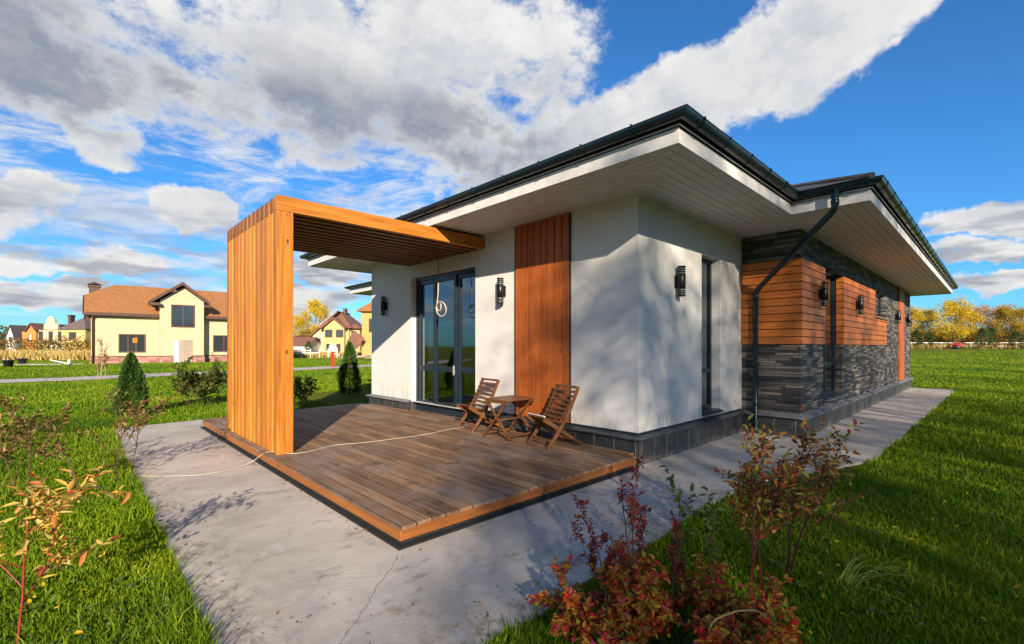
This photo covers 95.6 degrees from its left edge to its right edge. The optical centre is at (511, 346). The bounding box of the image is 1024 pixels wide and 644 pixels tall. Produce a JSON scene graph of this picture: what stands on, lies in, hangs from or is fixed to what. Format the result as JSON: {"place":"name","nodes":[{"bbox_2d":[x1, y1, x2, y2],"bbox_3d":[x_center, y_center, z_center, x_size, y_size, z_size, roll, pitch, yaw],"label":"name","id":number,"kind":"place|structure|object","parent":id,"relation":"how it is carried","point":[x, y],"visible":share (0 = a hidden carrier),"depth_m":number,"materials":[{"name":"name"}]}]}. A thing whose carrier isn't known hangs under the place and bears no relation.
{"place":"outdoors","nodes":[
{"label":"outdoors","id":0,"kind":"place"},
{"bbox_2d":[0,364,74,364],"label":"bare ground patch","id":1,"kind":"object","parent":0,"point":[38,364],"visible":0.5,"depth_m":37.75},
{"bbox_2d":[17,358,27,363],"bbox_3d":[-41.317,1.241,39.144,0.660,0.538,0.660,0,0,-44],"label":"bucket","id":2,"kind":"object","parent":1,"relation":"on","point":[22,360],"visible":0.85,"depth_m":38.96,"materials":[{"name":"black plastic"}]},
{"bbox_2d":[0,347,90,359],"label":"dry grass","id":3,"kind":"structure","parent":0,"point":[55,354],"depth_m":51.19,"materials":[{"name":"yellow plant"}]},
{"bbox_2d":[293,351,361,357],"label":"dry grass","id":4,"kind":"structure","parent":0,"point":[323,354],"depth_m":62.52,"materials":[{"name":"beige plant"}]},
{"bbox_2d":[0,348,1023,643],"bbox_3d":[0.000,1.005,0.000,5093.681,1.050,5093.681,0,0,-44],"label":"ground","id":5,"kind":"structure","parent":0,"point":[338,398],"depth_m":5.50,"materials":[{"name":"plant"}]},
{"bbox_2d":[2,359,13,366],"bbox_3d":[-36.747,1.231,33.854,0.660,0.558,0.660,0,0,-44],"label":"bucket","id":6,"kind":"object","parent":5,"relation":"on","point":[8,362],"visible":0.96,"depth_m":33.70,"materials":[{"name":"black plastic"}]},
{"bbox_2d":[3,325,26,350],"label":"white cottage","id":7,"kind":"structure","parent":5,"relation":"on","point":[14,331],"depth_m":110.26,"materials":[{"name":"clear paint"}]},
{"bbox_2d":[0,334,90,350],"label":"thicket","id":8,"kind":"object","parent":5,"relation":"on","point":[49,342],"visible":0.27,"depth_m":78.90,"materials":[{"name":"brown plant"}]},
{"bbox_2d":[22,315,90,351],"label":"ornate house","id":9,"kind":"structure","parent":5,"relation":"on","point":[53,328],"depth_m":98.45,"materials":[{"name":"yellow paint"}]},
{"bbox_2d":[39,331,42,340],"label":"window","id":10,"kind":"structure","parent":9,"relation":"in","point":[40,332],"depth_m":98.57,"materials":[{"name":"grey glass"}]},
{"bbox_2d":[48,331,52,340],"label":"window","id":11,"kind":"structure","parent":9,"relation":"in","point":[49,332],"depth_m":98.52,"materials":[{"name":"grey glass"}]},
{"bbox_2d":[69,332,75,339],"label":"window","id":12,"kind":"structure","parent":9,"relation":"in","point":[72,334],"depth_m":97.97,"materials":[{"name":"grey glass"}]},
{"bbox_2d":[50,359,70,363],"bbox_3d":[-37.625,1.290,38.668,1.980,0.420,0.197,0,0,11],"label":"white pipe","id":13,"kind":"object","parent":5,"relation":"on","point":[68,361],"visible":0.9,"depth_m":38.54,"materials":[{"name":"paint"}]},
{"bbox_2d":[0,459,129,642],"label":"yellow leaf shrub","id":14,"kind":"object","parent":5,"relation":"on","point":[74,496],"visible":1,"depth_m":2.53,"materials":[{"name":"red plant"}]},
{"bbox_2d":[56,346,90,351],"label":"thicket","id":15,"kind":"object","parent":5,"relation":"on","point":[78,348],"visible":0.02,"depth_m":75.20,"materials":[{"name":"brown plant"}]},
{"bbox_2d":[0,387,182,506],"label":"brown leaf shrub","id":16,"kind":"object","parent":5,"relation":"on","point":[33,428],"visible":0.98,"depth_m":4.71,"materials":[{"name":"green plant"}]},
{"bbox_2d":[96,337,110,378],"bbox_3d":[-18.583,0.557,21.037,0.787,1.951,0.539,0,0,-1],"label":"bare sapling","id":17,"kind":"object","parent":5,"relation":"on","point":[101,364],"visible":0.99,"depth_m":21.00,"materials":[{"name":"beige plant"}]},
{"bbox_2d":[109,352,149,415],"bbox_3d":[-8.340,0.835,10.131,0.704,1.431,0.722,0,0,-44],"label":"thuja","id":18,"kind":"object","parent":5,"relation":"on","point":[130,363],"visible":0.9,"depth_m":10.05,"materials":[{"name":"green plant"}]},
{"bbox_2d":[82,282,226,363],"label":"brick house","id":19,"kind":"structure","parent":5,"relation":"on","point":[181,322],"depth_m":42.49,"materials":[{"name":"paint"}]},
{"bbox_2d":[118,334,144,351],"bbox_3d":[-33.820,-0.275,41.312,1.860,1.630,0.080,0,0,-42],"label":"window","id":20,"kind":"structure","parent":19,"relation":"in","point":[125,343],"depth_m":41.23,"materials":[{"name":"grey glass"}]},
{"bbox_2d":[171,304,194,327],"bbox_3d":[-30.536,-2.800,43.071,1.790,2.080,0.080,0,0,-42],"label":"window","id":21,"kind":"structure","parent":19,"relation":"in","point":[181,315],"depth_m":43.06,"materials":[{"name":"grey glass"}]},
{"bbox_2d":[179,340,191,361],"bbox_3d":[-30.389,0.450,43.220,0.990,2.100,0.095,0,0,-42],"label":"door","id":22,"kind":"structure","parent":19,"relation":"in","point":[185,346],"depth_m":43.17,"materials":[{"name":"beige wood"}]},
{"bbox_2d":[213,335,226,351],"bbox_3d":[-28.594,-0.275,46.042,1.830,1.630,0.080,0,0,-42],"label":"window","id":23,"kind":"structure","parent":19,"relation":"in","point":[219,341],"depth_m":45.81,"materials":[{"name":"grey glass"}]},
{"bbox_2d":[0,365,371,382],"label":"gravel walk","id":24,"kind":"structure","parent":5,"relation":"on","point":[89,377],"depth_m":22.30,"materials":[{"name":"grey gravel"}]},
{"bbox_2d":[329,342,335,366],"bbox_3d":[-13.145,0.635,34.000,0.420,1.830,0.300,0,0,-44],"label":"utility post","id":25,"kind":"object","parent":24,"relation":"on","point":[332,348],"visible":0.82,"depth_m":33.90,"materials":[{"name":"red paint"}]},
{"bbox_2d":[168,352,226,407],"bbox_3d":[-8.049,0.843,12.092,1.614,1.386,2.115,0,0,-44],"label":"green shrub","id":26,"kind":"object","parent":5,"relation":"on","point":[210,385],"visible":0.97,"depth_m":11.62,"materials":[{"name":"green plant"}]},
{"bbox_2d":[293,312,311,336],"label":"autumn tree","id":27,"kind":"object","parent":5,"relation":"on","point":[299,321],"visible":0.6,"depth_m":99.44,"materials":[{"name":"yellow plant"}]},
{"bbox_2d":[295,327,313,336],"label":"autumn tree","id":28,"kind":"object","parent":5,"relation":"on","point":[306,332],"visible":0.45,"depth_m":96.37,"materials":[{"name":"yellow plant"}]},
{"bbox_2d":[293,374,320,409],"bbox_3d":[-5.220,1.084,11.312,1.011,0.899,1.007,0,0,-44],"label":"green shrub","id":29,"kind":"object","parent":5,"relation":"on","point":[299,391],"visible":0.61,"depth_m":11.18,"materials":[{"name":"green plant"}]},
{"bbox_2d":[293,337,320,352],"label":"red roof cottage","id":30,"kind":"structure","parent":5,"relation":"on","point":[300,342],"depth_m":87.68,"materials":[{"name":"paint"}]},
{"bbox_2d":[304,341,312,351],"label":"garden bush","id":31,"kind":"object","parent":5,"relation":"on","point":[308,343],"visible":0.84,"depth_m":83.81,"materials":[{"name":"green plant"}]},
{"bbox_2d":[297,295,332,332],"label":"autumn tree","id":32,"kind":"object","parent":5,"relation":"on","point":[313,307],"visible":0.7,"depth_m":101.08,"materials":[{"name":"yellow plant"}]},
{"bbox_2d":[293,348,355,357],"bbox_3d":[-24.781,0.883,59.958,9.561,1.434,0.225,0,0,0],"label":"pole fence","id":33,"kind":"object","parent":5,"relation":"on","point":[301,353],"visible":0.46,"depth_m":59.90,"materials":[{"name":"white paint"}]},
{"bbox_2d":[310,308,361,352],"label":"yellow house","id":34,"kind":"structure","parent":5,"relation":"on","point":[337,328],"depth_m":89.68,"materials":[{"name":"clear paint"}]},
{"bbox_2d":[325,330,331,336],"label":"window","id":35,"kind":"structure","parent":34,"relation":"in","point":[328,333],"depth_m":88.99,"materials":[{"name":"clear glass"}]},
{"bbox_2d":[336,344,340,351],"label":"window","id":36,"kind":"structure","parent":34,"relation":"in","point":[338,346],"depth_m":88.99,"materials":[{"name":"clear glass"}]},
{"bbox_2d":[336,330,342,336],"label":"window","id":37,"kind":"structure","parent":34,"relation":"in","point":[339,333],"depth_m":88.99,"materials":[{"name":"clear glass"}]},
{"bbox_2d":[336,341,362,394],"bbox_3d":[-5.107,0.691,14.502,0.829,1.719,0.810,0,0,-44],"label":"thuja","id":38,"kind":"object","parent":5,"relation":"on","point":[345,365],"visible":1,"depth_m":14.38,"materials":[{"name":"green plant"}]},
{"bbox_2d":[340,354,371,358],"bbox_3d":[-17.299,1.145,51.750,3.713,0.490,1.148,0,0,-7],"label":"timber pile","id":39,"kind":"object","parent":5,"relation":"on","point":[365,356],"visible":0.63,"depth_m":51.60,"materials":[{"name":"brown wood"}]},
{"bbox_2d":[347,302,371,357],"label":"yellow brick house","id":40,"kind":"structure","parent":5,"relation":"on","point":[356,339],"depth_m":60.00,"materials":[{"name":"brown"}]},
{"bbox_2d":[369,318,371,331],"bbox_3d":[-18.120,-2.700,59.981,0.780,1.780,0.080,0,0,0],"label":"window","id":41,"kind":"structure","parent":40,"relation":"in","point":[370,319],"depth_m":59.98,"materials":[{"name":"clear glass"}]},
{"bbox_2d":[0,325,1003,347],"bbox_3d":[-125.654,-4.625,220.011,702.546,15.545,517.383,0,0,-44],"label":"forest","id":42,"kind":"object","parent":5,"relation":"on","point":[3,334],"visible":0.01,"depth_m":221.35,"materials":[{"name":"orange plant"}]},
{"bbox_2d":[0,397,1020,641],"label":"fallen leaves","id":43,"kind":"object","parent":5,"relation":"on","point":[662,589],"visible":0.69,"depth_m":3.00,"materials":[{"name":"plant"}]},
{"bbox_2d":[0,409,1023,643],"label":"lawn weeds","id":44,"kind":"object","parent":5,"relation":"on","point":[52,599],"visible":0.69,"depth_m":2.85,"materials":[{"name":"green plant"}]},
{"bbox_2d":[570,452,686,629],"bbox_3d":[0.674,1.040,2.474,0.690,0.983,0.380,0,0,-16],"label":"berry twig bush","id":45,"kind":"object","parent":5,"relation":"on","point":[610,559],"visible":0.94,"depth_m":2.46,"materials":[{"name":"red plant"}]},
{"bbox_2d":[300,104,957,465],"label":"modern house","id":46,"kind":"structure","parent":5,"relation":"on","point":[590,246],"depth_m":7.23,"materials":[{"name":"white paint"}]},
{"bbox_2d":[380,296,387,314],"bbox_3d":[-2.897,-0.910,10.478,0.143,0.422,0.116,0,0,-44],"label":"wall lamp","id":47,"kind":"object","parent":46,"relation":"attached to","point":[384,305],"visible":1,"depth_m":10.43,"materials":[{"name":"black metal"}]},
{"bbox_2d":[429,282,439,402],"bbox_3d":[-1.656,-0.110,9.870,0.076,2.740,0.326,0,0,-44],"label":"curtain","id":48,"kind":"object","parent":46,"relation":"hanging from","point":[430,340],"visible":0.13,"depth_m":9.89,"materials":[{"name":"grey fabric"}]},
{"bbox_2d":[416,267,474,418],"bbox_3d":[-1.289,-0.055,9.089,0.135,2.770,2.130,0,0,-44],"label":"glass door","id":49,"kind":"structure","parent":46,"relation":"in","point":[457,370],"depth_m":9.27,"materials":[{"name":"metal"}]},
{"bbox_2d":[466,374,474,401],"bbox_3d":[0.051,0.870,10.555,0.950,0.880,2.360,0,0,-44],"label":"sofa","id":50,"kind":"object","parent":46,"relation":"in","point":[470,386],"visible":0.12,"depth_m":10.98,"materials":[{"name":"green fabric"}]},
{"bbox_2d":[497,278,505,303],"bbox_3d":[-0.184,-0.910,7.635,0.143,0.422,0.116,0,0,-44],"label":"wall lamp","id":51,"kind":"object","parent":46,"relation":"attached to","point":[501,290],"visible":1,"depth_m":7.58,"materials":[{"name":"black metal"}]},
{"bbox_2d":[674,266,685,296],"bbox_3d":[2.362,-0.910,6.505,0.116,0.422,0.143,0,0,-44],"label":"wall lamp","id":52,"kind":"object","parent":46,"relation":"attached to","point":[680,281],"visible":1,"depth_m":6.46,"materials":[{"name":"black metal"}]},
{"bbox_2d":[702,258,721,413],"bbox_3d":[3.104,-0.190,7.429,0.690,2.456,0.230,0,0,-44],"label":"window","id":53,"kind":"structure","parent":46,"relation":"in","point":[708,370],"depth_m":7.68,"materials":[{"name":"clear glass"}]},
{"bbox_2d":[818,282,828,305],"bbox_3d":[5.499,-0.920,8.186,0.116,0.422,0.143,0,0,-44],"label":"wall lamp","id":54,"kind":"object","parent":46,"relation":"attached to","point":[823,294],"visible":1,"depth_m":8.14,"materials":[{"name":"black metal"}]},
{"bbox_2d":[823,270,844,398],"bbox_3d":[6.246,-0.260,9.134,1.510,2.476,0.230,0,0,-44],"label":"window","id":55,"kind":"structure","parent":46,"relation":"in","point":[829,346],"depth_m":9.48,"materials":[{"name":"black glass"}]},
{"bbox_2d":[856,295,863,314],"bbox_3d":[7.742,-0.920,10.326,0.116,0.422,0.143,0,0,-44],"label":"wall lamp","id":56,"kind":"object","parent":46,"relation":"attached to","point":[860,304],"visible":1,"depth_m":10.28,"materials":[{"name":"black metal"}]},
{"bbox_2d":[875,294,887,319],"bbox_3d":[10.010,-1.099,12.686,1.720,0.718,0.230,0,0,-44],"label":"window","id":57,"kind":"structure","parent":46,"relation":"in","point":[878,297],"depth_m":13.09,"materials":[{"name":"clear glass"}]},
{"bbox_2d":[895,310,900,323],"bbox_3d":[12.073,-0.920,14.507,0.116,0.422,0.143,0,0,-44],"label":"wall lamp","id":58,"kind":"object","parent":46,"relation":"attached to","point":[898,316],"visible":1,"depth_m":14.46,"materials":[{"name":"black metal"}]},
{"bbox_2d":[906,314,910,325],"bbox_3d":[13.845,-0.920,16.199,0.116,0.422,0.143,0,0,-44],"label":"wall lamp","id":59,"kind":"object","parent":46,"relation":"attached to","point":[908,319],"visible":1,"depth_m":16.16,"materials":[{"name":"black metal"}]},
{"bbox_2d":[524,534,801,643],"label":"red leaf bush","id":60,"kind":"object","parent":5,"relation":"on","point":[638,611],"visible":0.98,"depth_m":2.23,"materials":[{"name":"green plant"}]},
{"bbox_2d":[659,465,725,608],"bbox_3d":[1.059,1.113,2.666,0.372,0.837,0.210,0,0,-10],"label":"green sapling","id":61,"kind":"object","parent":5,"relation":"on","point":[708,528],"visible":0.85,"depth_m":2.67,"materials":[{"name":"green plant"}]},
{"bbox_2d":[708,609,765,635],"bbox_3d":[0.982,1.329,1.999,0.298,0.403,0.040,0,0,-14],"label":"dry stalk","id":62,"kind":"object","parent":5,"relation":"on","point":[732,612],"visible":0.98,"depth_m":1.98,"materials":[{"name":"beige plant"}]},
{"bbox_2d":[712,404,873,590],"bbox_3d":[1.763,0.955,2.861,1.014,1.152,0.659,0,0,-30],"label":"red stem dogwood","id":63,"kind":"object","parent":5,"relation":"on","point":[749,477],"visible":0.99,"depth_m":2.83,"materials":[{"name":"red plant"}]},
{"bbox_2d":[834,554,935,617],"bbox_3d":[2.369,1.437,2.869,0.505,0.186,0.549,0,0,-28],"label":"grass clump","id":64,"kind":"object","parent":5,"relation":"on","point":[851,576],"visible":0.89,"depth_m":2.93,"materials":[{"name":"plant"}]},
{"bbox_2d":[910,329,924,346],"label":"bush","id":65,"kind":"object","parent":5,"relation":"on","point":[917,334],"visible":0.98,"depth_m":78.78,"materials":[{"name":"green plant"}]},
{"bbox_2d":[910,303,931,348],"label":"autumn tree","id":66,"kind":"object","parent":5,"relation":"on","point":[914,312],"visible":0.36,"depth_m":82.76,"materials":[{"name":"yellow plant"}]},
{"bbox_2d":[913,306,949,343],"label":"autumn tree","id":67,"kind":"object","parent":5,"relation":"on","point":[933,316],"visible":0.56,"depth_m":85.57,"materials":[{"name":"yellow plant"}]},
{"bbox_2d":[925,333,937,347],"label":"bush","id":68,"kind":"object","parent":5,"relation":"on","point":[930,337],"visible":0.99,"depth_m":78.94,"materials":[{"name":"green plant"}]},
{"bbox_2d":[929,295,977,342],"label":"autumn tree","id":69,"kind":"object","parent":5,"relation":"on","point":[953,308],"visible":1,"depth_m":79.54,"materials":[{"name":"yellow plant"}]},
{"bbox_2d":[951,342,963,348],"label":"flower tub","id":70,"kind":"object","parent":5,"relation":"on","point":[958,345],"visible":0.96,"depth_m":77.66,"materials":[{"name":"red plastic"}]},
{"bbox_2d":[910,342,1018,348],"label":"rail fence","id":71,"kind":"object","parent":5,"relation":"on","point":[961,342],"visible":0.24,"depth_m":80.93,"materials":[{"name":"white paint"}]},
{"bbox_2d":[910,328,1023,348],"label":"mixed hedge","id":72,"kind":"object","parent":5,"relation":"on","point":[971,337],"visible":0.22,"depth_m":82.67,"materials":[{"name":"brown plant"}]},
{"bbox_2d":[910,342,1023,348],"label":"flower border","id":73,"kind":"object","parent":5,"relation":"on","point":[964,346],"visible":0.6,"depth_m":78.89,"materials":[{"name":"beige plant"}]},
{"bbox_2d":[910,320,1023,348],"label":"autumn scrub","id":74,"kind":"object","parent":5,"relation":"on","point":[919,327],"visible":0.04,"depth_m":87.67,"materials":[{"name":"brown plant"}]},
{"bbox_2d":[946,307,989,343],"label":"autumn tree","id":75,"kind":"object","parent":5,"relation":"on","point":[974,319],"visible":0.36,"depth_m":82.88,"materials":[{"name":"yellow plant"}]},
{"bbox_2d":[973,327,989,348],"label":"bush","id":76,"kind":"object","parent":5,"relation":"on","point":[982,333],"visible":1,"depth_m":77.48,"materials":[{"name":"green plant"}]},
{"bbox_2d":[965,303,999,334],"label":"autumn tree","id":77,"kind":"object","parent":5,"relation":"on","point":[982,311],"visible":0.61,"depth_m":83.51,"materials":[{"name":"brown plant"}]},
{"bbox_2d":[983,327,998,348],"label":"bush","id":78,"kind":"object","parent":5,"relation":"on","point":[991,334],"visible":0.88,"depth_m":78.76,"materials":[{"name":"green plant"}]},
{"bbox_2d":[981,307,1003,348],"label":"autumn tree","id":79,"kind":"object","parent":5,"relation":"on","point":[993,310],"visible":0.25,"depth_m":85.80,"materials":[{"name":"brown plant"}]},
{"bbox_2d":[985,303,1023,348],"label":"autumn tree","id":80,"kind":"object","parent":5,"relation":"on","point":[1003,312],"visible":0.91,"depth_m":81.72,"materials":[{"name":"yellow plant"}]},
{"bbox_2d":[1000,307,1023,348],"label":"autumn tree","id":81,"kind":"object","parent":5,"relation":"on","point":[1015,321],"visible":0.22,"depth_m":83.99,"materials":[{"name":"brown plant"}]},
{"bbox_2d":[1002,330,1023,348],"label":"bush","id":82,"kind":"object","parent":5,"relation":"on","point":[1015,333],"visible":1,"depth_m":77.72,"materials":[{"name":"green plant"}]},
{"bbox_2d":[0,0,1023,340],"label":"sky","id":83,"kind":"structure","parent":0,"point":[135,134],"materials":[{"name":"blue"}]},
{"bbox_2d":[115,387,953,643],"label":"concrete path","id":84,"kind":"structure","parent":0,"point":[301,543],"depth_m":3.55,"materials":[{"name":"grey concrete"}]},
{"bbox_2d":[179,424,467,475],"bbox_3d":[-2.276,1.411,6.483,4.545,0.167,0.597,0,0,-38],"label":"loose cable","id":85,"kind":"object","parent":84,"relation":"on","point":[313,450],"visible":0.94,"depth_m":5.92,"materials":[{"name":"beige plastic"}]},
{"bbox_2d":[200,404,636,550],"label":"wooden deck","id":86,"kind":"structure","parent":84,"relation":"on","point":[400,493],"depth_m":5.24,"materials":[{"name":"brown wood"}]},
{"bbox_2d":[227,194,484,454],"bbox_3d":[-2.565,-0.265,7.797,3.357,3.217,2.562,0,0,-44],"label":"pergola","id":87,"kind":"object","parent":86,"relation":"on","point":[266,240],"visible":0.98,"depth_m":6.49,"materials":[{"name":"orange wood"}]},
{"bbox_2d":[435,256,446,316],"bbox_3d":[-1.323,-1.124,8.592,0.060,1.152,0.368,0,0,-44],"label":"hanging cable","id":88,"kind":"object","parent":87,"relation":"hanging from","point":[436,308],"visible":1,"depth_m":8.65,"materials":[{"name":"white plastic"}]},
{"bbox_2d":[456,378,500,431],"bbox_3d":[-0.529,0.942,7.596,0.650,0.817,0.494,0,0,-36],"label":"folding chair","id":89,"kind":"object","parent":86,"relation":"on","point":[471,410],"visible":0.98,"depth_m":7.57,"materials":[{"name":"brown wood"}]},
{"bbox_2d":[483,395,535,440],"bbox_3d":[-0.031,1.052,6.924,0.604,0.570,0.556,0,0,-44],"label":"folding table","id":90,"kind":"object","parent":86,"relation":"on","point":[504,400],"visible":0.98,"depth_m":6.84,"materials":[{"name":"brown wood"}]},
{"bbox_2d":[527,384,582,449],"bbox_3d":[0.590,0.942,6.343,0.650,0.817,0.494,0,0,-30],"label":"folding chair","id":91,"kind":"object","parent":86,"relation":"on","point":[543,421],"visible":1,"depth_m":6.29,"materials":[{"name":"brown wood"}]},
{"bbox_2d":[129,432,727,643],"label":"fallen leaves","id":92,"kind":"object","parent":84,"relation":"on","point":[355,529],"visible":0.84,"depth_m":3.32,"materials":[{"name":"brown plant"}]}
]}

